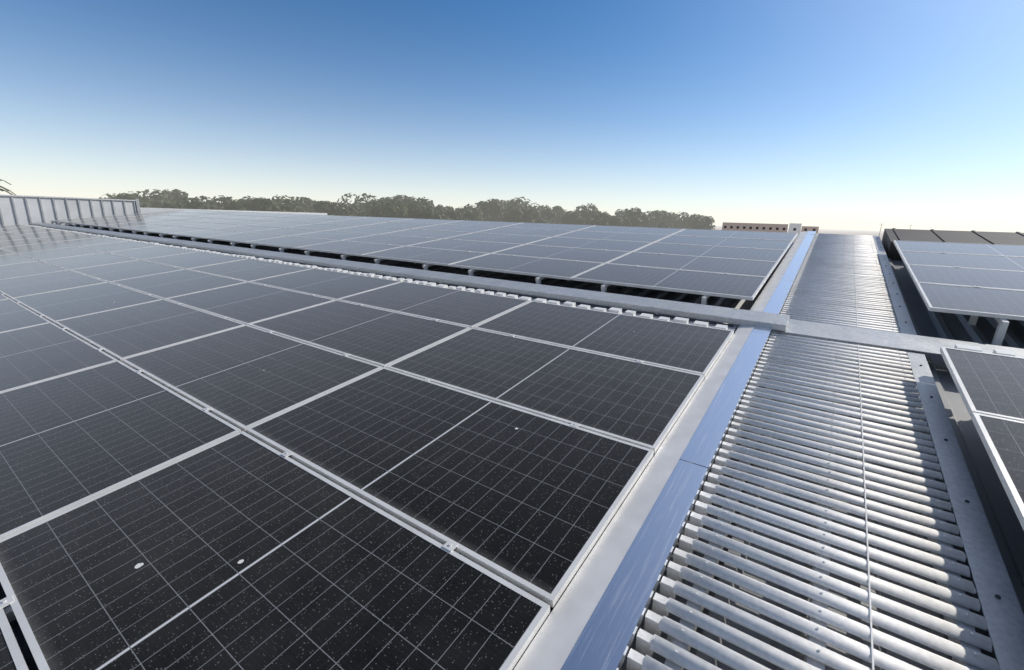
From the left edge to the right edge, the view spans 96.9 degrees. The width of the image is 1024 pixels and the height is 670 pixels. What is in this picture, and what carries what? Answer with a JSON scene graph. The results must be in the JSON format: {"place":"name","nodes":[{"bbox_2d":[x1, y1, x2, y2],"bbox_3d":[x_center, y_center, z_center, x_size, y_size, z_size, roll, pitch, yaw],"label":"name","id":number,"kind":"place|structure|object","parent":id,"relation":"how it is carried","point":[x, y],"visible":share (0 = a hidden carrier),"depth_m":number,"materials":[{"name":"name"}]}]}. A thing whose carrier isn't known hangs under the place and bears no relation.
{"place":"outdoors","nodes":[
{"label":"outdoors","id":0,"kind":"place"},
{"bbox_2d":[140,205,160,207],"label":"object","id":1,"kind":"object","parent":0,"point":[147,206],"visible":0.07,"depth_m":130.32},
{"bbox_2d":[0,224,733,669],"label":"panels","id":2,"kind":"object","parent":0,"point":[218,462],"visible":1,"depth_m":2.64,"materials":[{"name":"glass"}]},
{"bbox_2d":[0,0,1023,232],"label":"sky","id":3,"kind":"structure","parent":0,"point":[867,115],"materials":[{"name":"blue"}]},
{"bbox_2d":[722,222,787,232],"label":"red building","id":4,"kind":"structure","parent":0,"point":[759,225],"depth_m":275.46,"materials":[{"name":"red brick"}]},
{"bbox_2d":[724,226,785,229],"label":"windows","id":5,"kind":"structure","parent":4,"relation":"attached to","point":[744,227],"depth_m":276.51,"materials":[{"name":"black glass"}]},
{"bbox_2d":[788,223,801,239],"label":"white building","id":6,"kind":"structure","parent":0,"point":[797,226],"depth_m":264.57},
{"bbox_2d":[712,225,883,241],"bbox_3d":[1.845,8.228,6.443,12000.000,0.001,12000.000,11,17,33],"label":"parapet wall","id":7,"kind":"structure","parent":0,"point":[848,232],"depth_m":1311.39,"materials":[{"name":"white concrete"}]},
{"bbox_2d":[0,179,15,194],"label":"palm","id":8,"kind":"object","parent":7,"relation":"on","point":[7,191],"visible":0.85,"depth_m":52.77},
{"bbox_2d":[99,193,142,204],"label":"tree","id":9,"kind":"object","parent":7,"relation":"on","point":[112,196],"visible":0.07,"depth_m":148.09,"materials":[{"name":"green plant"}]},
{"bbox_2d":[112,193,151,206],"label":"tree","id":10,"kind":"object","parent":7,"relation":"on","point":[127,196],"visible":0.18,"depth_m":149.21,"materials":[{"name":"green plant"}]},
{"bbox_2d":[124,191,150,200],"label":"tree","id":11,"kind":"object","parent":7,"relation":"on","point":[137,193],"depth_m":178.03,"materials":[{"name":"green plant"}]},
{"bbox_2d":[131,189,186,207],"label":"tree","id":12,"kind":"object","parent":7,"relation":"on","point":[159,199],"depth_m":172.34,"materials":[{"name":"green plant"}]},
{"bbox_2d":[161,188,189,202],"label":"tree","id":13,"kind":"object","parent":7,"relation":"on","point":[176,193],"visible":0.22,"depth_m":185.04,"materials":[{"name":"green plant"}]},
{"bbox_2d":[162,200,188,208],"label":"tree","id":14,"kind":"object","parent":7,"relation":"on","point":[169,205],"visible":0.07,"depth_m":137.38,"materials":[{"name":"green plant"}]},
{"bbox_2d":[172,197,204,208],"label":"tree","id":15,"kind":"object","parent":7,"relation":"on","point":[190,199],"visible":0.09,"depth_m":140.83,"materials":[{"name":"green plant"}]},
{"bbox_2d":[179,201,221,209],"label":"tree","id":16,"kind":"object","parent":7,"relation":"on","point":[199,205],"visible":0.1,"depth_m":138.68,"materials":[{"name":"green plant"}]},
{"bbox_2d":[195,195,241,208],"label":"tree","id":17,"kind":"object","parent":7,"relation":"on","point":[227,200],"visible":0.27,"depth_m":163.07,"materials":[{"name":"green plant"}]},
{"bbox_2d":[222,199,259,210],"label":"tree","id":18,"kind":"object","parent":7,"relation":"on","point":[242,207],"visible":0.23,"depth_m":146.83,"materials":[{"name":"green plant"}]},
{"bbox_2d":[233,195,265,204],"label":"tree","id":19,"kind":"object","parent":7,"relation":"on","point":[250,198],"visible":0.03,"depth_m":188.86,"materials":[{"name":"green plant"}]},
{"bbox_2d":[251,198,300,211],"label":"tree","id":20,"kind":"object","parent":7,"relation":"on","point":[263,205],"visible":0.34,"depth_m":147.66,"materials":[{"name":"green plant"}]},
{"bbox_2d":[270,195,312,212],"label":"tree","id":21,"kind":"object","parent":7,"relation":"on","point":[303,206],"visible":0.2,"depth_m":178.36,"materials":[{"name":"green plant"}]},
{"bbox_2d":[285,197,315,212],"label":"tree","id":22,"kind":"object","parent":7,"relation":"on","point":[301,201],"visible":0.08,"depth_m":189.45,"materials":[{"name":"green plant"}]},
{"bbox_2d":[312,201,343,214],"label":"tree","id":23,"kind":"object","parent":7,"relation":"on","point":[322,206],"depth_m":165.80,"materials":[{"name":"green plant"}]},
{"bbox_2d":[324,205,357,215],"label":"tree","id":24,"kind":"object","parent":7,"relation":"on","point":[342,212],"visible":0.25,"depth_m":166.18,"materials":[{"name":"green plant"}]},
{"bbox_2d":[346,205,369,215],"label":"tree","id":25,"kind":"object","parent":7,"relation":"on","point":[358,210],"visible":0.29,"depth_m":171.47,"materials":[{"name":"green plant"}]},
{"bbox_2d":[337,193,386,208],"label":"tree","id":26,"kind":"object","parent":7,"relation":"on","point":[359,200],"depth_m":195.05,"materials":[{"name":"green plant"}]},
{"bbox_2d":[361,204,373,214],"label":"tree","id":27,"kind":"object","parent":7,"relation":"on","point":[364,206],"visible":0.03,"depth_m":184.13,"materials":[{"name":"green plant"}]},
{"bbox_2d":[367,212,394,217],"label":"tree","id":28,"kind":"object","parent":7,"relation":"on","point":[370,215],"visible":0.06,"depth_m":158.61,"materials":[{"name":"green plant"}]},
{"bbox_2d":[362,198,408,217],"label":"tree","id":29,"kind":"object","parent":7,"relation":"on","point":[394,209],"depth_m":158.93,"materials":[{"name":"green plant"}]},
{"bbox_2d":[377,195,408,203],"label":"tree","id":30,"kind":"object","parent":7,"relation":"on","point":[397,198],"visible":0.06,"depth_m":208.41,"materials":[{"name":"green plant"}]},
{"bbox_2d":[401,202,419,216],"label":"tree","id":31,"kind":"object","parent":7,"relation":"on","point":[408,203],"depth_m":174.56,"materials":[{"name":"green plant"}]},
{"bbox_2d":[403,196,435,207],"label":"tree","id":32,"kind":"object","parent":7,"relation":"on","point":[422,201],"visible":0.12,"depth_m":201.38,"materials":[{"name":"green plant"}]},
{"bbox_2d":[402,201,439,217],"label":"tree","id":33,"kind":"object","parent":7,"relation":"on","point":[412,209],"visible":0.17,"depth_m":170.20,"materials":[{"name":"green plant"}]},
{"bbox_2d":[409,206,450,219],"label":"tree","id":34,"kind":"object","parent":7,"relation":"on","point":[433,213],"visible":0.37,"depth_m":160.54,"materials":[{"name":"green plant"}]},
{"bbox_2d":[426,205,451,219],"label":"tree","id":35,"kind":"object","parent":7,"relation":"on","point":[440,211],"visible":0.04,"depth_m":182.48,"materials":[{"name":"green plant"}]},
{"bbox_2d":[435,204,453,216],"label":"tree","id":36,"kind":"object","parent":7,"relation":"on","point":[447,209],"visible":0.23,"depth_m":197.15,"materials":[{"name":"green plant"}]},
{"bbox_2d":[448,206,480,220],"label":"tree","id":37,"kind":"object","parent":7,"relation":"on","point":[472,215],"depth_m":186.30,"materials":[{"name":"green plant"}]},
{"bbox_2d":[463,206,490,220],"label":"tree","id":38,"kind":"object","parent":7,"relation":"on","point":[484,217],"visible":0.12,"depth_m":221.23,"materials":[{"name":"green plant"}]},
{"bbox_2d":[465,201,492,213],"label":"tree","id":39,"kind":"object","parent":7,"relation":"on","point":[481,207],"depth_m":229.13,"materials":[{"name":"green plant"}]},
{"bbox_2d":[476,199,508,221],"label":"tree","id":40,"kind":"object","parent":7,"relation":"on","point":[498,205],"depth_m":228.35,"materials":[{"name":"green plant"}]},
{"bbox_2d":[496,205,527,222],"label":"tree","id":41,"kind":"object","parent":7,"relation":"on","point":[514,214],"visible":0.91,"depth_m":213.77,"materials":[{"name":"green plant"}]},
{"bbox_2d":[507,197,539,214],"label":"tree","id":42,"kind":"object","parent":7,"relation":"on","point":[522,204],"visible":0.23,"depth_m":248.57,"materials":[{"name":"green plant"}]},
{"bbox_2d":[522,209,548,223],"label":"tree","id":43,"kind":"object","parent":7,"relation":"on","point":[529,218],"visible":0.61,"depth_m":213.06,"materials":[{"name":"green plant"}]},
{"bbox_2d":[527,206,556,222],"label":"tree","id":44,"kind":"object","parent":7,"relation":"on","point":[546,215],"visible":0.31,"depth_m":240.07,"materials":[{"name":"green plant"}]},
{"bbox_2d":[545,208,564,223],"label":"tree","id":45,"kind":"object","parent":7,"relation":"on","point":[555,220],"depth_m":253.38,"materials":[{"name":"green plant"}]},
{"bbox_2d":[552,206,566,223],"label":"tree","id":46,"kind":"object","parent":7,"relation":"on","point":[559,208],"depth_m":263.08,"materials":[{"name":"green plant"}]},
{"bbox_2d":[560,211,580,223],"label":"tree","id":47,"kind":"object","parent":7,"relation":"on","point":[570,217],"depth_m":232.14,"materials":[{"name":"green plant"}]},
{"bbox_2d":[573,217,593,224],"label":"tree","id":48,"kind":"object","parent":7,"relation":"on","point":[584,221],"visible":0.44,"depth_m":225.07,"materials":[{"name":"green plant"}]},
{"bbox_2d":[572,203,598,215],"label":"tree","id":49,"kind":"object","parent":7,"relation":"on","point":[587,207],"visible":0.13,"depth_m":266.65,"materials":[{"name":"green plant"}]},
{"bbox_2d":[579,209,603,224],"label":"tree","id":50,"kind":"object","parent":7,"relation":"on","point":[591,214],"depth_m":239.45,"materials":[{"name":"green plant"}]},
{"bbox_2d":[589,211,623,225],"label":"tree","id":51,"kind":"object","parent":7,"relation":"on","point":[605,216],"depth_m":209.95,"materials":[{"name":"green plant"}]},
{"bbox_2d":[615,208,628,216],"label":"tree","id":52,"kind":"object","parent":7,"relation":"on","point":[619,213],"depth_m":263.53,"materials":[{"name":"green plant"}]},
{"bbox_2d":[614,215,631,226],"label":"tree","id":53,"kind":"object","parent":7,"relation":"on","point":[626,222],"visible":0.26,"depth_m":226.45,"materials":[{"name":"green plant"}]},
{"bbox_2d":[625,207,650,226],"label":"tree","id":54,"kind":"object","parent":7,"relation":"on","point":[636,216],"visible":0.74,"depth_m":230.20,"materials":[{"name":"green plant"}]},
{"bbox_2d":[640,211,660,227],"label":"tree","id":55,"kind":"object","parent":7,"relation":"on","point":[652,222],"visible":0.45,"depth_m":248.68,"materials":[{"name":"green plant"}]},
{"bbox_2d":[651,210,668,224],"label":"tree","id":56,"kind":"object","parent":7,"relation":"on","point":[662,214],"visible":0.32,"depth_m":253.78,"materials":[{"name":"green plant"}]},
{"bbox_2d":[654,222,672,227],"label":"tree","id":57,"kind":"object","parent":7,"relation":"on","point":[664,225],"visible":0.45,"depth_m":226.03,"materials":[{"name":"green plant"}]},
{"bbox_2d":[664,212,688,227],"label":"tree","id":58,"kind":"object","parent":7,"relation":"on","point":[673,218],"depth_m":258.75,"materials":[{"name":"green plant"}]},
{"bbox_2d":[671,221,684,228],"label":"tree","id":59,"kind":"object","parent":7,"relation":"on","point":[679,224],"visible":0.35,"depth_m":259.41,"materials":[{"name":"green plant"}]},
{"bbox_2d":[682,213,702,228],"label":"tree","id":60,"kind":"object","parent":7,"relation":"on","point":[684,220],"visible":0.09,"depth_m":251.97,"materials":[{"name":"green plant"}]},
{"bbox_2d":[685,215,715,229],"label":"tree","id":61,"kind":"object","parent":7,"relation":"on","point":[705,222],"depth_m":230.19,"materials":[{"name":"green plant"}]},
{"bbox_3d":[-0.673,0.629,17.135,42.350,9.223,48.783,11,17,33],"label":"building body","id":62,"kind":"object","parent":7,"relation":"on","visible":0},
{"bbox_2d":[0,194,326,225],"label":"parapet wall","id":63,"kind":"structure","parent":62,"relation":"on","point":[7,211],"depth_m":22.00,"materials":[{"name":"white metal"}]},
{"bbox_2d":[0,196,140,225],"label":"parapet posts","id":64,"kind":"object","parent":63,"relation":"attached to","point":[137,206],"visible":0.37,"depth_m":22.08,"materials":[{"name":"grey metal"}]},
{"bbox_2d":[0,224,1023,669],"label":"roof sheet","id":65,"kind":"object","parent":62,"relation":"on","point":[1002,518],"depth_m":2.49,"materials":[{"name":"grey metal"}]},
{"bbox_2d":[4,605,15,622],"bbox_3d":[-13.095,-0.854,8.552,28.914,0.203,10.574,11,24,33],"label":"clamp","id":66,"kind":"object","parent":65,"relation":"on","point":[10,614],"depth_m":1.77,"materials":[{"name":"grey metal"}]},
{"bbox_2d":[50,222,709,304],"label":"support posts","id":67,"kind":"object","parent":65,"relation":"on","point":[603,286],"visible":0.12,"depth_m":9.23,"materials":[{"name":"metal"}]},
{"bbox_2d":[50,210,797,300],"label":"panels","id":68,"kind":"object","parent":67,"relation":"on","point":[732,264],"visible":1,"depth_m":9.36,"materials":[{"name":"glass"}]},
{"bbox_2d":[34,225,733,326],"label":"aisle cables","id":69,"kind":"object","parent":65,"relation":"on","point":[716,323],"visible":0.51,"depth_m":6.05,"materials":[{"name":"grey metal"}]},
{"bbox_2d":[267,259,736,330],"bbox_3d":[-10.070,-2.537,12.634,29.880,0.014,0.270,11,24,33],"label":"aisle clip strip","id":70,"kind":"object","parent":65,"relation":"on","point":[733,328],"visible":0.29,"depth_m":4.96,"materials":[{"name":"silver metal"}]},
{"bbox_2d":[26,225,1014,355],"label":"aisle clips","id":71,"kind":"object","parent":65,"relation":"on","point":[725,327],"visible":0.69,"depth_m":6.08,"materials":[{"name":"silver metal"}]},
{"bbox_2d":[28,222,1023,357],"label":"cross beam","id":72,"kind":"structure","parent":65,"relation":"on","point":[918,343],"depth_m":5.28,"materials":[{"name":"silver metal"}]},
{"bbox_2d":[48,225,777,322],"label":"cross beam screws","id":73,"kind":"object","parent":72,"relation":"attached to","point":[446,274],"visible":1,"depth_m":6.15,"materials":[{"name":"silver metal"}]},
{"bbox_2d":[514,231,807,669],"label":"edge trim","id":74,"kind":"structure","parent":65,"relation":"on","point":[553,643],"depth_m":2.05,"materials":[{"name":"metal"}]},
{"bbox_2d":[561,231,815,669],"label":"cable tray lid","id":75,"kind":"object","parent":65,"relation":"on","point":[607,636],"visible":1,"depth_m":2.03,"materials":[{"name":"silver metal"}]},
{"bbox_2d":[626,233,999,669],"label":"walkway slats","id":76,"kind":"object","parent":65,"relation":"on","point":[823,290],"visible":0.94,"depth_m":2.14,"materials":[{"name":"silver metal"}]},
{"bbox_2d":[664,237,982,669],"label":"walkway frame","id":77,"kind":"object","parent":65,"relation":"on","point":[686,647],"visible":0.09,"depth_m":1.84,"materials":[{"name":"silver metal"}]},
{"bbox_2d":[873,236,1023,669],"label":"metal flashing","id":78,"kind":"object","parent":65,"relation":"on","point":[1004,616],"visible":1,"depth_m":2.06,"materials":[{"name":"silver metal"}]},
{"bbox_2d":[878,242,1000,598],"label":"bolts","id":79,"kind":"object","parent":78,"relation":"attached to","point":[997,596],"visible":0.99,"depth_m":2.17,"materials":[{"name":"silver metal"}]},
{"bbox_2d":[882,228,1023,260],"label":"solar panels","id":80,"kind":"object","parent":65,"relation":"on","point":[890,236],"visible":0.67,"depth_m":8.25,"materials":[{"name":"black glass"}]},
{"bbox_2d":[968,315,1008,345],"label":"support posts","id":81,"kind":"object","parent":65,"relation":"on","point":[1001,330],"visible":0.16,"depth_m":4.04,"materials":[{"name":"silver metal"}]},
{"bbox_2d":[893,240,1023,320],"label":"panels","id":82,"kind":"object","parent":81,"relation":"on","point":[983,280],"visible":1,"depth_m":5.35,"materials":[{"name":"glass"}]},
{"bbox_2d":[801,226,818,236],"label":"brown building","id":83,"kind":"structure","parent":0,"point":[810,228],"depth_m":270.48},
{"bbox_2d":[940,347,1023,529],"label":"panels","id":84,"kind":"object","parent":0,"point":[990,387],"visible":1,"depth_m":2.61,"materials":[{"name":"glass"}]}
]}

